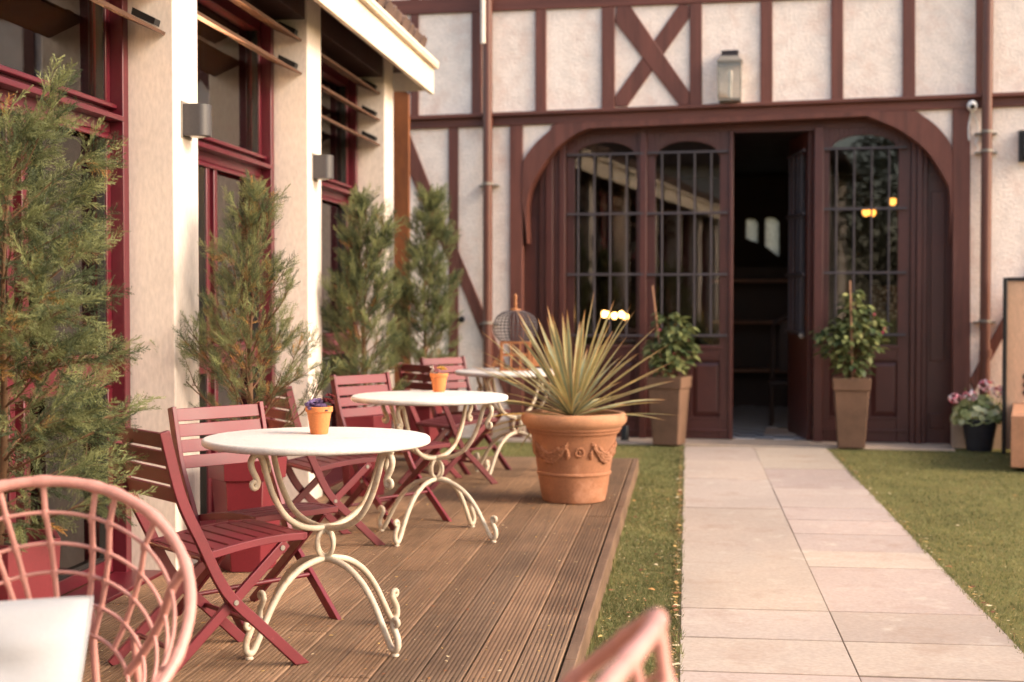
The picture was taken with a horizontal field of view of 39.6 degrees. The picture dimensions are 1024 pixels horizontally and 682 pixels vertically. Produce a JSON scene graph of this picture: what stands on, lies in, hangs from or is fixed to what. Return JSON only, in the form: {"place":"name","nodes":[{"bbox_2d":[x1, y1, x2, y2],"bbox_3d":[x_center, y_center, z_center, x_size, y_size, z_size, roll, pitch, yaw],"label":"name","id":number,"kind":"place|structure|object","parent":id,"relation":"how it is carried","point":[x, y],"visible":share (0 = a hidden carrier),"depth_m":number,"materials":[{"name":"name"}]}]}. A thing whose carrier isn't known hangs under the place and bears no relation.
{"place":"outdoors","nodes":[
{"label":"outdoors","id":0,"kind":"place"},
{"bbox_2d":[304,393,334,410],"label":"flowers","id":1,"kind":"object","parent":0,"point":[316,402],"visible":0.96,"depth_m":5.10,"materials":[{"name":"purple plant"}]},
{"bbox_2d":[439,438,1023,681],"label":"lawn","id":2,"kind":"structure","parent":0,"point":[1017,625],"depth_m":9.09,"materials":[{"name":"green plant"}]},
{"bbox_2d":[0,0,438,609],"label":"restaurant wing","id":3,"kind":"structure","parent":2,"relation":"on","point":[284,88],"depth_m":6.43,"materials":[{"name":"beige paint"}]},
{"bbox_2d":[0,0,162,609],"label":"window","id":4,"kind":"structure","parent":3,"relation":"in","point":[95,37],"depth_m":5.96,"materials":[{"name":"red paint"}]},
{"bbox_2d":[181,100,211,140],"bbox_3d":[-1.401,-0.983,6.349,0.116,0.164,0.130,0,2,7],"label":"wall light","id":5,"kind":"object","parent":3,"relation":"attached to","point":[196,120],"visible":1,"depth_m":6.30,"materials":[{"name":"grey metal"}]},
{"bbox_2d":[197,0,285,525],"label":"window","id":6,"kind":"structure","parent":3,"relation":"in","point":[237,82],"depth_m":7.89,"materials":[{"name":"red paint"}]},
{"bbox_2d":[312,153,333,181],"bbox_3d":[-1.130,-1.044,8.546,0.116,0.164,0.130,0,2,7],"label":"wall light","id":7,"kind":"object","parent":3,"relation":"attached to","point":[322,167],"visible":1,"depth_m":8.50,"materials":[{"name":"grey metal"}]},
{"bbox_2d":[321,61,358,491],"bbox_3d":[-1.258,-0.487,9.669,0.300,2.880,1.843,0,2,7],"label":"window","id":8,"kind":"structure","parent":3,"relation":"in","point":[337,142],"depth_m":10.27,"materials":[{"name":"red paint"}]},
{"bbox_2d":[60,455,638,681],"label":"deck","id":9,"kind":"structure","parent":2,"relation":"on","point":[502,624],"depth_m":5.75,"materials":[{"name":"brown wood"}]},
{"bbox_2d":[0,528,60,600],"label":"planter","id":10,"kind":"object","parent":9,"relation":"on","point":[35,558],"visible":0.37,"depth_m":4.13,"materials":[{"name":"plastic"}]},
{"bbox_2d":[0,53,165,553],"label":"conifer tree","id":11,"kind":"object","parent":10,"relation":"in","point":[28,129],"visible":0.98,"depth_m":4.14,"materials":[{"name":"green plant"}]},
{"bbox_2d":[0,475,196,681],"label":"wicker armchair","id":12,"kind":"object","parent":9,"relation":"on","point":[168,668],"visible":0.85,"depth_m":3.22,"materials":[{"name":"wicker"}]},
{"bbox_2d":[0,596,93,681],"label":"cushion","id":13,"kind":"object","parent":12,"relation":"on","point":[43,639],"visible":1,"depth_m":2.88,"materials":[{"name":"white fabric"}]},
{"bbox_2d":[107,426,308,675],"bbox_3d":[-1.007,0.672,4.698,0.542,0.810,0.429,-1,2,-38],"label":"folding chair","id":14,"kind":"object","parent":9,"relation":"on","point":[205,546],"visible":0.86,"depth_m":4.60,"materials":[{"name":"red paint"}]},
{"bbox_2d":[208,456,286,571],"bbox_3d":[-1.187,0.769,6.386,0.305,0.500,0.351,-1,2,-35],"label":"planter","id":15,"kind":"object","parent":9,"relation":"on","point":[232,491],"visible":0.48,"depth_m":6.27,"materials":[{"name":"plastic"}]},
{"bbox_2d":[149,168,341,427],"bbox_3d":[-1.167,-0.102,6.394,0.757,1.345,0.843,2,2,45],"label":"conifer tree","id":16,"kind":"object","parent":15,"relation":"in","point":[256,219],"visible":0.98,"depth_m":6.29,"materials":[{"name":"green plant"}]},
{"bbox_2d":[167,401,340,637],"bbox_3d":[-0.975,0.653,5.373,0.542,0.810,0.429,2,2,44],"label":"folding chair","id":17,"kind":"object","parent":9,"relation":"on","point":[318,511],"visible":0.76,"depth_m":5.42,"materials":[{"name":"red paint"}]},
{"bbox_2d":[201,427,430,659],"bbox_3d":[-0.688,0.697,5.028,0.798,0.720,0.798,0,2,-5],"label":"bistro table","id":18,"kind":"object","parent":9,"relation":"on","point":[385,444],"visible":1,"depth_m":4.88,"materials":[{"name":"metal"}]},
{"bbox_2d":[305,405,332,433],"bbox_3d":[-0.694,0.284,5.118,0.099,0.099,0.099,0,2,7],"label":"flower pot","id":19,"kind":"object","parent":18,"relation":"on","point":[319,419],"visible":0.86,"depth_m":5.08,"materials":[{"name":"ceramic"}]},
{"bbox_2d":[253,383,384,553],"bbox_3d":[-0.954,0.608,7.025,0.542,0.810,0.429,-1,2,-31],"label":"folding chair","id":20,"kind":"object","parent":9,"relation":"on","point":[320,467],"visible":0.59,"depth_m":6.94,"materials":[{"name":"red paint"}]},
{"bbox_2d":[97,481,614,680],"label":"fallen petals","id":21,"kind":"object","parent":9,"relation":"on","point":[406,604],"visible":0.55,"depth_m":5.60,"materials":[{"name":"plant"}]},
{"bbox_2d":[336,414,391,496],"bbox_3d":[-0.918,0.702,8.820,0.305,0.500,0.351,-1,2,-26],"label":"planter","id":22,"kind":"object","parent":9,"relation":"on","point":[370,421],"visible":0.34,"depth_m":8.71,"materials":[{"name":"plastic"}]},
{"bbox_2d":[319,180,416,406],"bbox_3d":[-0.948,-0.249,8.812,0.606,1.504,0.620,-2,2,-45],"label":"conifer tree","id":23,"kind":"object","parent":22,"relation":"on","point":[359,277],"visible":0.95,"depth_m":8.73,"materials":[{"name":"green plant"}]},
{"bbox_2d":[330,372,451,529],"bbox_3d":[-0.661,0.588,7.741,0.542,0.810,0.429,1,2,41],"label":"folding chair","id":24,"kind":"object","parent":9,"relation":"on","point":[342,414],"visible":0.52,"depth_m":7.79,"materials":[{"name":"red paint"}]},
{"bbox_2d":[402,406,442,461],"bbox_3d":[-0.677,0.649,10.735,0.305,0.500,0.351,-1,2,-26],"label":"planter","id":25,"kind":"object","parent":9,"relation":"on","point":[424,412],"visible":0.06,"depth_m":10.61,"materials":[{"name":"plastic"}]},
{"bbox_2d":[386,181,464,382],"bbox_3d":[-0.675,-0.381,10.741,0.698,1.663,0.759,-1,2,-26],"label":"conifer tree","id":26,"kind":"object","parent":25,"relation":"in","point":[434,229],"visible":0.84,"depth_m":10.61,"materials":[{"name":"green plant"}]},
{"bbox_2d":[351,390,507,546],"bbox_3d":[-0.419,0.635,7.254,0.798,0.720,0.798,0,2,-14],"label":"bistro table","id":27,"kind":"object","parent":9,"relation":"on","point":[400,400],"visible":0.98,"depth_m":7.14,"materials":[{"name":"metal"}]},
{"bbox_2d":[430,373,447,391],"bbox_3d":[-0.385,0.218,7.502,0.098,0.099,0.098,0,2,7],"label":"flower pot","id":28,"kind":"object","parent":27,"relation":"on","point":[438,380],"visible":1,"depth_m":7.47,"materials":[{"name":"ceramic"}]},
{"bbox_2d":[430,365,446,372],"bbox_3d":[-0.387,0.157,7.493,0.095,0.057,0.052,0,2,-3],"label":"succulent","id":29,"kind":"object","parent":28,"relation":"on","point":[439,367],"visible":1,"depth_m":7.50,"materials":[{"name":"orange plant"}]},
{"bbox_2d":[397,362,497,489],"bbox_3d":[-0.424,0.544,9.341,0.542,0.810,0.429,-1,2,-38],"label":"folding chair","id":30,"kind":"object","parent":9,"relation":"on","point":[448,421],"visible":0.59,"depth_m":9.26,"materials":[{"name":"red paint"}]},
{"bbox_2d":[419,356,511,474],"bbox_3d":[-0.334,0.522,10.152,0.429,0.810,0.542,-2,2,-45],"label":"folding chair","id":31,"kind":"object","parent":9,"relation":"on","point":[461,360],"visible":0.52,"depth_m":10.25,"materials":[{"name":"red paint"}]},
{"bbox_2d":[455,368,554,479],"bbox_3d":[0.001,0.564,9.844,0.798,0.720,0.798,0,2,-10],"label":"bistro table","id":32,"kind":"object","parent":9,"relation":"on","point":[477,373],"visible":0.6,"depth_m":9.72,"materials":[{"name":"metal"}]},
{"bbox_2d":[492,294,538,370],"bbox_3d":[0.023,-0.064,9.873,0.330,0.532,0.308,0,2,-1],"label":"birdcage","id":33,"kind":"object","parent":32,"relation":"on","point":[530,357],"visible":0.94,"depth_m":9.79,"materials":[{"name":"orange wood"}]},
{"bbox_2d":[521,408,626,503],"bbox_3d":[0.373,0.693,8.561,0.638,0.533,0.638,0,2,7],"label":"terracotta pot","id":34,"kind":"object","parent":9,"relation":"on","point":[574,455],"visible":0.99,"depth_m":8.36,"materials":[{"name":"ceramic"}]},
{"bbox_2d":[473,295,677,447],"bbox_3d":[0.375,0.195,8.540,1.256,0.989,1.276,0,2,7],"label":"yucca plant","id":35,"kind":"object","parent":34,"relation":"in","point":[568,387],"visible":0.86,"depth_m":8.47,"materials":[{"name":"green plant"}]},
{"bbox_2d":[560,608,675,681],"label":"wicker armchair","id":36,"kind":"object","parent":9,"relation":"on","point":[631,645],"visible":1,"depth_m":1.77,"materials":[{"name":"wicker"}]},
{"bbox_2d":[393,91,412,454],"bbox_3d":[-0.927,-0.609,11.991,0.180,3.197,0.090,0,2,7],"label":"rusty panel","id":37,"kind":"object","parent":2,"relation":"on","point":[401,110],"visible":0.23,"depth_m":11.94,"materials":[{"name":"brown metal"}]},
{"bbox_2d":[392,0,1023,450],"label":"timber framed house","id":38,"kind":"structure","parent":2,"relation":"on","point":[526,116],"depth_m":13.47,"materials":[{"name":"wood"}]},
{"bbox_2d":[458,316,464,321],"bbox_3d":[-0.495,-0.211,13.773,0.062,0.064,0.092,-1,2,-33],"label":"spotlight","id":39,"kind":"object","parent":38,"relation":"attached to","point":[461,319],"visible":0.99,"depth_m":13.74,"materials":[{"name":"black metal"}]},
{"bbox_2d":[566,133,643,436],"bbox_3d":[0.894,-0.549,13.677,0.755,2.944,0.101,0,2,12],"label":"door","id":40,"kind":"structure","parent":38,"relation":"in","point":[631,140],"depth_m":13.67,"materials":[{"name":"paint"}]},
{"bbox_2d":[601,150,628,319],"bbox_3d":[1.075,-1.104,14.835,0.270,1.770,0.179,0,2,12],"label":"chandelier","id":41,"kind":"object","parent":38,"relation":"hanging from","point":[604,313],"visible":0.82,"depth_m":14.83,"materials":[{"name":"white metal"}]},
{"bbox_2d":[620,425,629,440],"bbox_3d":[1.063,0.866,13.379,0.090,0.140,0.090,0,2,12],"label":"floor spotlight","id":42,"kind":"object","parent":38,"relation":"on","point":[625,433],"visible":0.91,"depth_m":13.35,"materials":[{"name":"black metal"}]},
{"bbox_2d":[646,375,691,445],"bbox_3d":[1.437,0.634,13.004,0.331,0.622,0.331,1,2,24],"label":"clay planter","id":43,"kind":"object","parent":38,"relation":"on","point":[673,400],"visible":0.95,"depth_m":12.88,"materials":[{"name":"ceramic"}]},
{"bbox_2d":[640,286,703,377],"bbox_3d":[1.446,-0.042,12.982,0.550,0.928,0.474,1,2,21],"label":"shrub","id":44,"kind":"object","parent":43,"relation":"in","point":[670,355],"visible":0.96,"depth_m":12.93,"materials":[{"name":"green plant"}]},
{"bbox_2d":[646,130,733,438],"bbox_3d":[1.680,-0.539,13.510,0.832,2.933,0.101,0,2,12],"label":"door","id":45,"kind":"structure","parent":38,"relation":"in","point":[707,416],"depth_m":13.49,"materials":[{"name":"paint"}]},
{"bbox_2d":[717,50,742,102],"bbox_3d":[2.018,-2.445,13.156,0.236,0.463,0.236,0,2,12],"label":"wall lantern","id":46,"kind":"object","parent":38,"relation":"attached to","point":[729,57],"depth_m":13.08,"materials":[{"name":"metal"}]},
{"bbox_2d":[746,218,757,242],"bbox_3d":[3.335,-1.530,19.759,0.167,0.355,0.010,0,2,12],"label":"window","id":47,"kind":"structure","parent":38,"relation":"in","point":[751,225],"depth_m":19.75,"materials":[{"name":"white glass"}]},
{"bbox_2d":[707,267,813,406],"bbox_3d":[3.083,-0.049,17.547,1.320,1.730,0.400,0,2,12],"label":"shelf cabinet","id":48,"kind":"object","parent":38,"relation":"on","point":[760,300],"visible":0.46,"depth_m":17.72,"materials":[{"name":"brown wood"}]},
{"bbox_2d":[765,217,778,256],"bbox_3d":[3.605,-1.439,19.704,0.195,0.560,0.010,0,2,12],"label":"window","id":49,"kind":"structure","parent":38,"relation":"in","point":[771,224],"depth_m":19.70,"materials":[{"name":"white glass"}]},
{"bbox_2d":[768,314,812,425],"bbox_3d":[2.963,0.303,15.105,0.460,1.172,0.616,0,2,12],"label":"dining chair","id":50,"kind":"object","parent":38,"relation":"on","point":[772,382],"visible":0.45,"depth_m":15.27,"materials":[{"name":"black wood"}]},
{"bbox_2d":[784,131,813,439],"bbox_3d":[2.746,-0.527,13.728,0.124,2.897,0.800,0,2,-2],"label":"door","id":51,"kind":"structure","parent":38,"relation":"in","point":[801,148],"depth_m":13.59,"materials":[{"name":"paint"}]},
{"bbox_2d":[832,377,870,447],"bbox_3d":[3.044,0.640,12.766,0.331,0.622,0.331,0,2,11],"label":"clay planter","id":52,"kind":"object","parent":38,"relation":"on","point":[851,398],"visible":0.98,"depth_m":12.63,"materials":[{"name":"ceramic"}]},
{"bbox_2d":[807,281,891,378],"bbox_3d":[3.015,-0.054,12.755,0.712,0.969,0.502,0,2,-11],"label":"shrub","id":53,"kind":"object","parent":52,"relation":"in","point":[844,352],"visible":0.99,"depth_m":12.69,"materials":[{"name":"green plant"}]},
{"bbox_2d":[813,127,910,442],"bbox_3d":[3.240,-0.530,13.178,0.870,2.933,0.101,0,2,12],"label":"door","id":54,"kind":"structure","parent":38,"relation":"in","point":[888,404],"depth_m":13.14,"materials":[{"name":"paint"}]},
{"bbox_2d":[862,190,895,216],"bbox_3d":[3.756,-1.626,14.539,0.342,0.710,0.156,0,2,12],"label":"hanging lamp","id":55,"kind":"object","parent":38,"relation":"hanging from","point":[892,203],"visible":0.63,"depth_m":14.51,"materials":[{"name":"yellow glass"}]},
{"bbox_2d":[872,285,896,344],"bbox_3d":[3.606,0.079,13.706,0.310,1.230,0.310,0,2,12],"label":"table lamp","id":56,"kind":"object","parent":38,"relation":"on","point":[879,298],"visible":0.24,"depth_m":13.56,"materials":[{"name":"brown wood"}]},
{"bbox_2d":[967,100,978,151],"bbox_3d":[4.117,-1.922,12.703,0.102,0.452,0.151,1,2,22],"label":"security camera","id":57,"kind":"object","parent":38,"relation":"attached to","point":[972,105],"visible":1,"depth_m":12.72,"materials":[{"name":"white plastic"}]},
{"bbox_2d":[1018,130,1023,161],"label":"wall lamp","id":58,"kind":"object","parent":38,"relation":"attached to","point":[1020,145],"visible":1,"depth_m":12.65,"materials":[{"name":"black metal"}]},
{"bbox_2d":[963,419,996,451],"bbox_3d":[4.139,0.827,12.586,0.326,0.281,0.326,0,2,7],"label":"flower pot","id":59,"kind":"object","parent":2,"relation":"on","point":[980,437],"visible":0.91,"depth_m":12.48,"materials":[{"name":"black plastic"}]},
{"bbox_2d":[948,379,1001,425],"bbox_3d":[4.130,0.540,12.572,0.548,0.416,0.355,0,2,7],"label":"geranium","id":60,"kind":"object","parent":59,"relation":"on","point":[975,403],"visible":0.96,"depth_m":12.51,"materials":[{"name":"green plant"}]},
{"bbox_2d":[1001,277,1023,471],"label":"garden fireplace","id":61,"kind":"object","parent":2,"relation":"on","point":[1013,375],"visible":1,"depth_m":12.36,"materials":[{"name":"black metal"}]},
{"bbox_2d":[764,428,812,435],"bbox_3d":[2.806,0.901,14.118,0.580,0.012,0.670,0,2,12],"label":"door mat","id":62,"kind":"object","parent":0,"point":[776,431],"depth_m":14.03,"materials":[{"name":"brown fabric"}]},
{"bbox_2d":[677,446,1023,681],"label":"path","id":63,"kind":"structure","parent":0,"point":[898,603],"depth_m":6.48,"materials":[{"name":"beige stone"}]},
{"bbox_2d":[594,452,1023,679],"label":"fallen leaves","id":64,"kind":"object","parent":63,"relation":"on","point":[676,604],"visible":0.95,"depth_m":6.89,"materials":[{"name":"brown plant"}]}
]}

